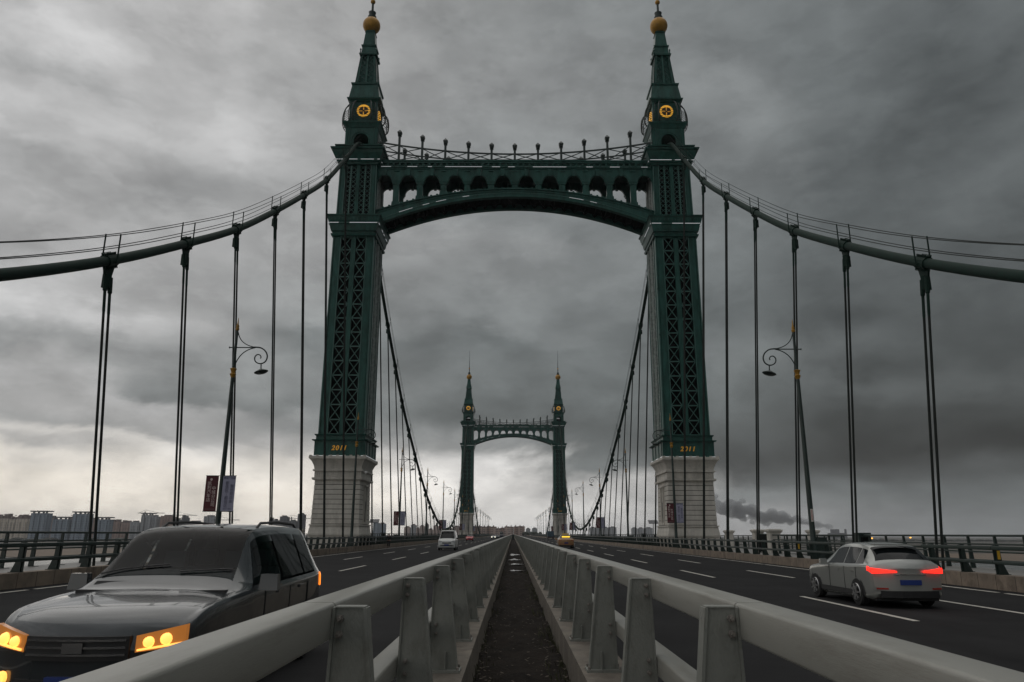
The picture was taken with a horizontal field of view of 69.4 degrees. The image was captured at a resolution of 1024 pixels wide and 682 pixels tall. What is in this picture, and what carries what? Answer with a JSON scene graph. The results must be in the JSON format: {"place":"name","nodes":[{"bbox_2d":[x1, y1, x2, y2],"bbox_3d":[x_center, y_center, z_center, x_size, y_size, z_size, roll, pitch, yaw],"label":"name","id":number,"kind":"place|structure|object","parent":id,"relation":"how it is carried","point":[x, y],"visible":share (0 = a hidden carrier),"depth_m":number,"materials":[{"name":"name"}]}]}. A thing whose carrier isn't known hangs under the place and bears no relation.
{"place":"outdoors","nodes":[
{"label":"outdoors","id":0,"kind":"place"},
{"bbox_2d":[0,515,11,538],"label":"apartment building","id":1,"kind":"structure","parent":0,"point":[4,521],"depth_m":1456.48,"materials":[{"name":"brown"}]},
{"bbox_2d":[7,515,17,538],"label":"apartment building","id":2,"kind":"structure","parent":0,"point":[11,524],"depth_m":1455.46,"materials":[{"name":"brown"}]},
{"bbox_2d":[13,516,30,538],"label":"apartment building","id":3,"kind":"structure","parent":0,"point":[22,523],"depth_m":1455.88,"materials":[{"name":"brown"}]},
{"bbox_2d":[111,519,121,538],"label":"apartment building","id":4,"kind":"structure","parent":0,"point":[117,525],"depth_m":1668.28,"materials":[{"name":"brown"}]},
{"bbox_2d":[119,520,131,538],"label":"apartment building","id":5,"kind":"structure","parent":0,"point":[125,525],"depth_m":1667.65,"materials":[{"name":"brown"}]},
{"bbox_2d":[128,521,140,538],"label":"apartment building","id":6,"kind":"structure","parent":0,"point":[134,526],"depth_m":1511.95,"materials":[{"name":"grey"}]},
{"bbox_2d":[139,513,156,531],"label":"apartment building","id":7,"kind":"structure","parent":0,"point":[148,521],"depth_m":1515.54,"materials":[{"name":"grey"}]},
{"bbox_2d":[152,515,160,527],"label":"apartment building","id":8,"kind":"structure","parent":0,"point":[156,522],"depth_m":1517.67,"materials":[{"name":"grey"}]},
{"bbox_2d":[0,548,319,572],"bbox_3d":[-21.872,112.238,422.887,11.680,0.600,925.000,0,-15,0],"label":"sidewalk","id":9,"kind":"structure","parent":0,"point":[46,566],"depth_m":32.98,"materials":[{"name":"concrete"}]},
{"bbox_2d":[0,531,189,568],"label":"railing","id":10,"kind":"object","parent":9,"relation":"on","point":[32,549],"visible":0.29,"depth_m":34.79,"materials":[{"name":"metal"}]},
{"bbox_2d":[215,318,267,523],"bbox_3d":[-15.960,5.423,43.045,2.825,14.100,0.808,0,-15,0],"label":"street lamp","id":11,"kind":"object","parent":9,"relation":"on","point":[233,369],"visible":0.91,"depth_m":43.36,"materials":[{"name":"metal"}]},
{"bbox_2d":[202,475,221,511],"bbox_3d":[-17.064,8.674,42.032,0.880,2.030,0.036,0,-15,0],"label":"banner","id":12,"kind":"object","parent":11,"relation":"attached to","point":[210,495],"visible":1,"depth_m":42.02,"materials":[{"name":"fabric"}]},
{"bbox_2d":[218,475,236,511],"bbox_3d":[-16.194,8.676,42.030,0.860,2.030,0.036,0,-15,0],"label":"banner","id":13,"kind":"object","parent":11,"relation":"attached to","point":[228,493],"visible":1,"depth_m":42.02,"materials":[{"name":"fabric"}]},
{"bbox_2d":[350,412,375,544],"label":"street lamp","id":14,"kind":"object","parent":9,"relation":"on","point":[353,497],"visible":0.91,"depth_m":77.93,"materials":[{"name":"metal"}]},
{"bbox_2d":[394,447,414,539],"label":"street lamp","id":15,"kind":"object","parent":9,"relation":"on","point":[401,470],"visible":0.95,"depth_m":109.81,"materials":[{"name":"metal"}]},
{"bbox_2d":[393,511,399,524],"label":"banner","id":16,"kind":"object","parent":15,"relation":"attached to","point":[396,517],"visible":1,"depth_m":108.62,"materials":[{"name":"fabric"}]},
{"bbox_2d":[400,511,405,524],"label":"banner","id":17,"kind":"object","parent":15,"relation":"attached to","point":[402,517],"visible":1,"depth_m":108.61,"materials":[{"name":"fabric"}]},
{"bbox_2d":[370,533,439,542],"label":"railing","id":18,"kind":"object","parent":9,"relation":"on","point":[400,535],"visible":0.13,"depth_m":144.24,"materials":[{"name":"metal"}]},
{"bbox_2d":[422,469,437,535],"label":"street lamp","id":19,"kind":"object","parent":9,"relation":"on","point":[426,502],"visible":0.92,"depth_m":143.14,"materials":[{"name":"metal"}]},
{"bbox_2d":[442,482,451,529],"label":"street lamp","id":20,"kind":"object","parent":9,"relation":"on","point":[443,487],"visible":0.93,"depth_m":176.95,"materials":[{"name":"metal"}]},
{"bbox_2d":[160,515,176,526],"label":"apartment building","id":21,"kind":"structure","parent":0,"point":[164,519],"depth_m":1516.36,"materials":[{"name":"brown"}]},
{"bbox_2d":[181,515,189,524],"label":"apartment building","id":22,"kind":"structure","parent":0,"point":[185,518],"depth_m":1518.38,"materials":[{"name":"grey"}]},
{"bbox_2d":[203,515,215,523],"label":"apartment building","id":23,"kind":"structure","parent":0,"point":[209,518],"depth_m":1516.79,"materials":[{"name":"grey"}]},
{"bbox_2d":[0,536,504,681],"bbox_3d":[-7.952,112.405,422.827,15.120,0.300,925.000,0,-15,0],"label":"road","id":24,"kind":"structure","parent":0,"point":[310,666],"depth_m":23.82,"materials":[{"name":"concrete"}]},
{"bbox_2d":[0,521,320,681],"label":"suv","id":25,"kind":"object","parent":24,"relation":"on","point":[124,605],"visible":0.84,"depth_m":8.15,"materials":[{"name":"grey paint"}]},
{"bbox_2d":[437,529,457,549],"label":"minivan","id":26,"kind":"object","parent":24,"relation":"on","point":[448,538],"visible":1,"depth_m":81.22,"materials":[{"name":"white paint"}]},
{"bbox_2d":[279,515,289,526],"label":"apartment building","id":27,"kind":"structure","parent":0,"point":[282,517],"depth_m":1517.14,"materials":[{"name":"grey"}]},
{"bbox_2d":[297,513,305,536],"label":"apartment building","id":28,"kind":"structure","parent":0,"point":[303,521],"depth_m":1517.08,"materials":[{"name":"grey"}]},
{"bbox_2d":[373,523,378,536],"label":"apartment building","id":29,"kind":"structure","parent":0,"point":[376,528],"depth_m":1841.10,"materials":[{"name":"grey"}]},
{"bbox_2d":[378,522,385,535],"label":"apartment building","id":30,"kind":"structure","parent":0,"point":[380,527],"depth_m":1841.79,"materials":[{"name":"grey"}]},
{"bbox_2d":[0,535,1023,553],"bbox_3d":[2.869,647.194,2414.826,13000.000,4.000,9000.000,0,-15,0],"label":"ground","id":31,"kind":"structure","parent":0,"point":[920,538],"depth_m":1520.95,"materials":[{"name":"soil"}]},
{"bbox_2d":[27,511,53,538],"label":"apartment building","id":32,"kind":"structure","parent":31,"relation":"on","point":[39,521],"depth_m":1302.53,"materials":[{"name":"grey"}]},
{"bbox_2d":[50,517,72,539],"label":"apartment building","id":33,"kind":"structure","parent":31,"relation":"on","point":[60,524],"depth_m":1300.24,"materials":[{"name":"grey"}]},
{"bbox_2d":[69,511,94,539],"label":"apartment building","id":34,"kind":"structure","parent":31,"relation":"on","point":[80,521],"depth_m":1301.17,"materials":[{"name":"grey"}]},
{"bbox_2d":[93,517,114,538],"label":"apartment building","id":35,"kind":"structure","parent":31,"relation":"on","point":[105,524],"depth_m":1300.93,"materials":[{"name":"grey"}]},
{"bbox_2d":[0,537,307,540],"bbox_3d":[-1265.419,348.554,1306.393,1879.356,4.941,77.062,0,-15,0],"label":"treeline","id":36,"kind":"object","parent":31,"relation":"on","point":[16,538],"visible":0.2,"depth_m":1284.39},
{"bbox_2d":[458,351,567,534],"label":"bridge tower","id":37,"kind":"structure","parent":31,"relation":"on","point":[553,427],"depth_m":307.85,"materials":[{"name":"metal"}]},
{"bbox_2d":[307,0,720,548],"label":"bridge tower","id":38,"kind":"structure","parent":31,"relation":"on","point":[491,184],"depth_m":88.08,"materials":[{"name":"metal"}]},
{"bbox_2d":[0,135,480,534],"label":"cable","id":39,"kind":"object","parent":38,"relation":"attached to","point":[110,260],"visible":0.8,"depth_m":40.06,"materials":[{"name":"paint"}]},
{"bbox_2d":[88,267,113,565],"bbox_3d":[-17.437,2.883,31.142,1.373,13.155,0.840,0,-15,0],"label":"hanger cable","id":40,"kind":"object","parent":39,"relation":"hanging from","point":[107,282],"visible":0.94,"depth_m":31.20,"materials":[{"name":"paint"}]},
{"bbox_2d":[173,248,189,525],"bbox_3d":[-17.539,2.911,38.918,1.607,17.032,0.840,0,-15,0],"label":"hanger cable","id":41,"kind":"object","parent":39,"relation":"hanging from","point":[184,262],"visible":0.92,"depth_m":39.09,"materials":[{"name":"paint"}]},
{"bbox_2d":[229,233,238,523],"bbox_3d":[-17.683,2.832,46.721,1.926,21.128,0.840,0,-15,0],"label":"hanger cable","id":42,"kind":"object","parent":39,"relation":"hanging from","point":[235,243],"visible":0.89,"depth_m":47.22,"materials":[{"name":"paint"}]},
{"bbox_2d":[269,215,277,524],"bbox_3d":[-17.750,2.430,54.609,2.092,25.893,0.840,0,-15,0],"label":"hanger cable","id":43,"kind":"object","parent":39,"relation":"hanging from","point":[274,221],"visible":0.94,"depth_m":54.69,"materials":[{"name":"paint"}]},
{"bbox_2d":[299,198,305,531],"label":"hanger cable","id":44,"kind":"object","parent":39,"relation":"hanging from","point":[303,204],"visible":0.91,"depth_m":62.54,"materials":[{"name":"paint"}]},
{"bbox_2d":[323,183,328,547],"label":"hanger cable","id":45,"kind":"object","parent":39,"relation":"hanging from","point":[326,186],"visible":0.91,"depth_m":70.31,"materials":[{"name":"paint"}]},
{"bbox_2d":[342,162,347,541],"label":"hanger cable","id":46,"kind":"object","parent":39,"relation":"hanging from","point":[345,168],"visible":0.94,"depth_m":78.14,"materials":[{"name":"paint"}]},
{"bbox_2d":[371,471,372,542],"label":"hanger cable","id":47,"kind":"object","parent":39,"relation":"hanging from","point":[372,506],"depth_m":89.53,"materials":[{"name":"paint"}]},
{"bbox_2d":[380,299,382,535],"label":"hanger cable","id":48,"kind":"object","parent":39,"relation":"hanging from","point":[381,421],"visible":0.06,"depth_m":99.65,"materials":[{"name":"paint"}]},
{"bbox_2d":[386,325,391,535],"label":"hanger cable","id":49,"kind":"object","parent":39,"relation":"hanging from","point":[387,330],"visible":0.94,"depth_m":106.89,"materials":[{"name":"paint"}]},
{"bbox_2d":[394,369,398,510],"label":"hanger cable","id":50,"kind":"object","parent":39,"relation":"hanging from","point":[397,438],"visible":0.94,"depth_m":114.26,"materials":[{"name":"paint"}]},
{"bbox_2d":[400,401,406,535],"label":"hanger cable","id":51,"kind":"object","parent":39,"relation":"hanging from","point":[401,406],"visible":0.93,"depth_m":120.66,"materials":[{"name":"paint"}]},
{"bbox_2d":[407,431,412,535],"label":"hanger cable","id":52,"kind":"object","parent":39,"relation":"hanging from","point":[408,435],"visible":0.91,"depth_m":127.23,"materials":[{"name":"paint"}]},
{"bbox_2d":[413,455,418,535],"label":"hanger cable","id":53,"kind":"object","parent":39,"relation":"hanging from","point":[414,458],"visible":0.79,"depth_m":134.34,"materials":[{"name":"paint"}]},
{"bbox_2d":[419,477,423,535],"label":"hanger cable","id":54,"kind":"object","parent":39,"relation":"hanging from","point":[421,503],"visible":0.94,"depth_m":140.90,"materials":[{"name":"paint"}]},
{"bbox_2d":[545,137,1023,534],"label":"cable","id":55,"kind":"object","parent":38,"relation":"attached to","point":[921,262],"visible":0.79,"depth_m":40.76,"materials":[{"name":"paint"}]},
{"bbox_2d":[603,476,607,535],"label":"hanger cable","id":56,"kind":"object","parent":55,"relation":"hanging from","point":[605,503],"visible":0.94,"depth_m":140.87,"materials":[{"name":"paint"}]},
{"bbox_2d":[608,456,613,535],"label":"hanger cable","id":57,"kind":"object","parent":55,"relation":"hanging from","point":[612,458],"visible":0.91,"depth_m":134.09,"materials":[{"name":"paint"}]},
{"bbox_2d":[614,431,619,539],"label":"hanger cable","id":58,"kind":"object","parent":55,"relation":"hanging from","point":[616,484],"visible":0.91,"depth_m":126.94,"materials":[{"name":"paint"}]},
{"bbox_2d":[620,402,626,535],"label":"hanger cable","id":59,"kind":"object","parent":55,"relation":"hanging from","point":[623,467],"visible":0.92,"depth_m":120.32,"materials":[{"name":"paint"}]},
{"bbox_2d":[628,367,633,515],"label":"hanger cable","id":60,"kind":"object","parent":55,"relation":"hanging from","point":[630,439],"visible":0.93,"depth_m":113.89,"materials":[{"name":"paint"}]},
{"bbox_2d":[635,327,641,536],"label":"hanger cable","id":61,"kind":"object","parent":55,"relation":"hanging from","point":[640,331],"visible":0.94,"depth_m":106.87,"materials":[{"name":"paint"}]},
{"bbox_2d":[644,304,648,540],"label":"hanger cable","id":62,"kind":"object","parent":55,"relation":"hanging from","point":[646,425],"visible":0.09,"depth_m":99.35,"materials":[{"name":"paint"}]},
{"bbox_2d":[655,472,656,536],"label":"hanger cable","id":63,"kind":"object","parent":55,"relation":"hanging from","point":[655,501],"depth_m":89.72,"materials":[{"name":"paint"}]},
{"bbox_2d":[682,163,685,547],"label":"hanger cable","id":64,"kind":"object","parent":55,"relation":"hanging from","point":[684,166],"visible":0.92,"depth_m":78.19,"materials":[{"name":"paint"}]},
{"bbox_2d":[701,184,705,544],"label":"hanger cable","id":65,"kind":"object","parent":55,"relation":"hanging from","point":[703,187],"visible":0.91,"depth_m":70.59,"materials":[{"name":"paint"}]},
{"bbox_2d":[724,199,728,551],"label":"hanger cable","id":66,"kind":"object","parent":55,"relation":"hanging from","point":[726,205],"visible":0.91,"depth_m":62.34,"materials":[{"name":"paint"}]},
{"bbox_2d":[753,216,759,553],"bbox_3d":[18.147,2.537,54.539,2.092,25.893,0.840,0,-15,0],"label":"hanger cable","id":67,"kind":"object","parent":55,"relation":"hanging from","point":[755,223],"visible":0.92,"depth_m":54.29,"materials":[{"name":"paint"}]},
{"bbox_2d":[791,235,800,548],"bbox_3d":[18.048,2.939,46.652,1.926,21.128,0.840,0,-15,0],"label":"hanger cable","id":68,"kind":"object","parent":55,"relation":"hanging from","point":[795,245],"visible":0.9,"depth_m":46.37,"materials":[{"name":"paint"}]},
{"bbox_2d":[842,250,857,542],"bbox_3d":[17.873,3.016,38.849,1.607,17.032,0.840,0,-15,0],"label":"hanger cable","id":69,"kind":"object","parent":55,"relation":"hanging from","point":[846,262],"visible":0.92,"depth_m":38.88,"materials":[{"name":"paint"}]},
{"bbox_2d":[918,269,944,568],"bbox_3d":[17.741,2.988,31.074,1.373,13.155,0.840,0,-15,0],"label":"hanger cable","id":70,"kind":"object","parent":55,"relation":"hanging from","point":[925,284],"visible":0.91,"depth_m":31.09,"materials":[{"name":"paint"}]},
{"bbox_2d":[721,538,1022,541],"bbox_3d":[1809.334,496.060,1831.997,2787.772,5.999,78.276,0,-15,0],"label":"treeline","id":71,"kind":"object","parent":31,"relation":"on","point":[1000,540],"visible":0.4,"depth_m":1812.45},
{"bbox_2d":[0,548,1023,561],"bbox_3d":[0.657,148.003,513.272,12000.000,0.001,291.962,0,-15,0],"label":"river bank","id":72,"kind":"structure","parent":0,"point":[77,551],"depth_m":512.78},
{"bbox_2d":[0,0,1023,536],"label":"sky","id":73,"kind":"structure","parent":0,"point":[117,116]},
{"bbox_2d":[4,557,1023,569],"bbox_3d":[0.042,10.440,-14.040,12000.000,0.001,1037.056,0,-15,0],"label":"river","id":74,"kind":"structure","parent":0,"point":[1010,567],"depth_m":347.83,"materials":[{"name":"liquid"}]},
{"bbox_2d":[473,538,569,681],"bbox_3d":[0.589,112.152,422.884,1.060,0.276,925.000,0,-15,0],"label":"median soil","id":75,"kind":"structure","parent":0,"point":[524,647],"depth_m":11.40,"materials":[{"name":"soil"}]},
{"bbox_2d":[472,569,570,681],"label":"weeds","id":76,"kind":"object","parent":75,"relation":"on","point":[552,641],"visible":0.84,"depth_m":10.79,"materials":[{"name":"brown plant"}]},
{"bbox_2d":[474,565,569,681],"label":"fallen leaves","id":77,"kind":"object","parent":75,"relation":"on","point":[513,648],"visible":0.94,"depth_m":10.02,"materials":[{"name":"brown plant"}]},
{"bbox_2d":[609,526,616,536],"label":"apartment building","id":78,"kind":"structure","parent":0,"point":[611,529],"depth_m":1936.12,"materials":[{"name":"grey"}]},
{"bbox_2d":[645,527,652,536],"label":"apartment building","id":79,"kind":"structure","parent":0,"point":[649,530],"depth_m":1935.63,"materials":[{"name":"grey"}]},
{"bbox_2d":[723,530,734,549],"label":"stone pier","id":80,"kind":"structure","parent":0,"point":[731,535],"depth_m":73.12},
{"bbox_2d":[750,529,764,551],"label":"stone pier","id":81,"kind":"structure","parent":0,"point":[754,533],"depth_m":65.40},
{"bbox_2d":[522,536,1023,681],"bbox_3d":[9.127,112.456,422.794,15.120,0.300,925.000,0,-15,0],"label":"road","id":82,"kind":"structure","parent":0,"point":[991,636],"depth_m":17.38,"materials":[{"name":"asphalt"}]},
{"bbox_2d":[1,536,1023,620],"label":"lane markings","id":83,"kind":"object","parent":82,"relation":"on","point":[746,570],"visible":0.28,"depth_m":23.09,"materials":[{"name":"paint"}]},
{"bbox_2d":[547,531,553,538],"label":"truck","id":84,"kind":"object","parent":82,"relation":"on","point":[550,534],"visible":0.91,"depth_m":253.52,"materials":[{"name":"blue"}]},
{"bbox_2d":[555,533,574,547],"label":"taxi","id":85,"kind":"object","parent":82,"relation":"on","point":[565,539],"visible":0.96,"depth_m":94.76,"materials":[{"name":"yellow paint"}]},
{"bbox_2d":[809,542,942,605],"bbox_3d":[9.871,6.383,20.490,2.300,1.573,4.602,0,-15,0],"label":"crossover car","id":86,"kind":"object","parent":82,"relation":"on","point":[863,573],"visible":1,"depth_m":18.75,"materials":[{"name":"silver metal"}]},
{"bbox_2d":[764,529,782,552],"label":"stone pier","id":87,"kind":"structure","parent":0,"point":[769,532],"depth_m":61.34,"materials":[{"name":"stone"}]},
{"bbox_2d":[828,529,847,538],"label":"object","id":88,"kind":"object","parent":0,"point":[834,531],"visible":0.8,"depth_m":3104.13,"materials":[{"name":"grey"}]},
{"bbox_2d":[701,547,1023,575],"bbox_3d":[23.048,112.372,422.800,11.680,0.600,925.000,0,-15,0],"label":"sidewalk","id":89,"kind":"structure","parent":0,"point":[979,569],"depth_m":34.16,"materials":[{"name":"concrete"}]},
{"bbox_2d":[575,486,584,535],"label":"street lamp","id":90,"kind":"object","parent":89,"relation":"on","point":[583,512],"visible":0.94,"depth_m":176.22,"materials":[{"name":"metal"}]},
{"bbox_2d":[589,469,604,535],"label":"street lamp","id":91,"kind":"object","parent":89,"relation":"on","point":[600,502],"visible":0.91,"depth_m":143.16,"materials":[{"name":"metal"}]},
{"bbox_2d":[570,534,657,544],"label":"railing","id":92,"kind":"object","parent":89,"relation":"on","point":[624,536],"visible":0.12,"depth_m":140.20,"materials":[{"name":"metal"}]},
{"bbox_2d":[612,450,633,539],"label":"street lamp","id":93,"kind":"object","parent":89,"relation":"on","point":[628,535],"visible":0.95,"depth_m":109.38,"materials":[{"name":"metal"}]},
{"bbox_2d":[652,417,677,546],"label":"street lamp","id":94,"kind":"object","parent":89,"relation":"on","point":[674,498],"visible":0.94,"depth_m":77.90,"materials":[{"name":"metal"}]},
{"bbox_2d":[667,503,673,522],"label":"banner","id":95,"kind":"object","parent":94,"relation":"attached to","point":[670,512],"visible":1,"depth_m":76.79,"materials":[{"name":"fabric"}]},
{"bbox_2d":[676,503,683,522],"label":"banner","id":96,"kind":"object","parent":94,"relation":"attached to","point":[679,512],"visible":1,"depth_m":76.80,"materials":[{"name":"fabric"}]},
{"bbox_2d":[758,534,767,551],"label":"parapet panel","id":97,"kind":"structure","parent":89,"relation":"on","point":[763,536],"depth_m":63.79,"materials":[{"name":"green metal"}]},
{"bbox_2d":[720,535,844,550],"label":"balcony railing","id":98,"kind":"object","parent":89,"relation":"on","point":[834,548],"visible":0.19,"depth_m":73.34,"materials":[{"name":"metal"}]},
{"bbox_2d":[762,320,827,558],"bbox_3d":[16.295,5.519,42.982,2.825,14.100,0.808,0,-15,0],"label":"street lamp","id":99,"kind":"object","parent":89,"relation":"on","point":[813,537],"visible":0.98,"depth_m":42.73,"materials":[{"name":"metal"}]},
{"bbox_2d":[854,533,870,542],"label":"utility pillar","id":100,"kind":"structure","parent":89,"relation":"on","point":[861,538],"depth_m":45.40,"materials":[{"name":"metal"}]},
{"bbox_2d":[772,534,1023,569],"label":"railing","id":101,"kind":"object","parent":89,"relation":"on","point":[947,555],"visible":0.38,"depth_m":38.29,"materials":[{"name":"metal"}]},
{"bbox_3d":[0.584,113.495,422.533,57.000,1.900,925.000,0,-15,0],"label":"bridge deck","id":102,"kind":"structure","parent":0,"visible":0},
{"bbox_2d":[0,536,489,589],"bbox_3d":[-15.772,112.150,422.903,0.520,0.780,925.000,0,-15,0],"label":"kerb","id":103,"kind":"structure","parent":102,"relation":"on","point":[24,579],"depth_m":26.31,"materials":[{"name":"concrete"}]},
{"bbox_2d":[0,534,494,572],"bbox_3d":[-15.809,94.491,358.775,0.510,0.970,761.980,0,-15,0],"label":"traffic barrier","id":104,"kind":"object","parent":103,"relation":"on","point":[21,559],"visible":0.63,"depth_m":28.24,"materials":[{"name":"metal"}]},
{"bbox_2d":[432,537,511,681],"bbox_3d":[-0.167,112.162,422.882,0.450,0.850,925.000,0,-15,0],"label":"median kerb","id":105,"kind":"structure","parent":102,"relation":"on","point":[468,655],"depth_m":8.82,"materials":[{"name":"concrete"}]},
{"bbox_2d":[60,534,511,681],"bbox_3d":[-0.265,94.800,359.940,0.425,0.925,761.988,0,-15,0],"label":"guardrail","id":106,"kind":"object","parent":105,"relation":"on","point":[422,647],"visible":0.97,"depth_m":2.98,"materials":[{"name":"grey paint"}]},
{"bbox_2d":[514,537,621,681],"bbox_3d":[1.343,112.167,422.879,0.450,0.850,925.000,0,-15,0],"label":"median kerb","id":107,"kind":"structure","parent":102,"relation":"on","point":[575,655],"depth_m":8.70,"materials":[{"name":"concrete"}]},
{"bbox_2d":[514,534,1023,681],"bbox_3d":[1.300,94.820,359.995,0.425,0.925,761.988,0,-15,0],"label":"guardrail","id":108,"kind":"object","parent":107,"relation":"on","point":[833,651],"visible":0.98,"depth_m":3.04,"materials":[{"name":"grey paint"}]},
{"bbox_2d":[527,535,1023,592],"bbox_3d":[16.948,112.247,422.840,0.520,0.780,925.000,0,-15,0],"label":"kerb","id":109,"kind":"structure","parent":102,"relation":"on","point":[1013,583],"depth_m":40.68,"materials":[{"name":"concrete"}]},
{"bbox_2d":[529,534,1023,574],"bbox_3d":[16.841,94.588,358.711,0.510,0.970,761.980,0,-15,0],"label":"traffic barrier","id":110,"kind":"object","parent":109,"relation":"on","point":[998,562],"visible":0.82,"depth_m":42.38,"materials":[{"name":"metal"}]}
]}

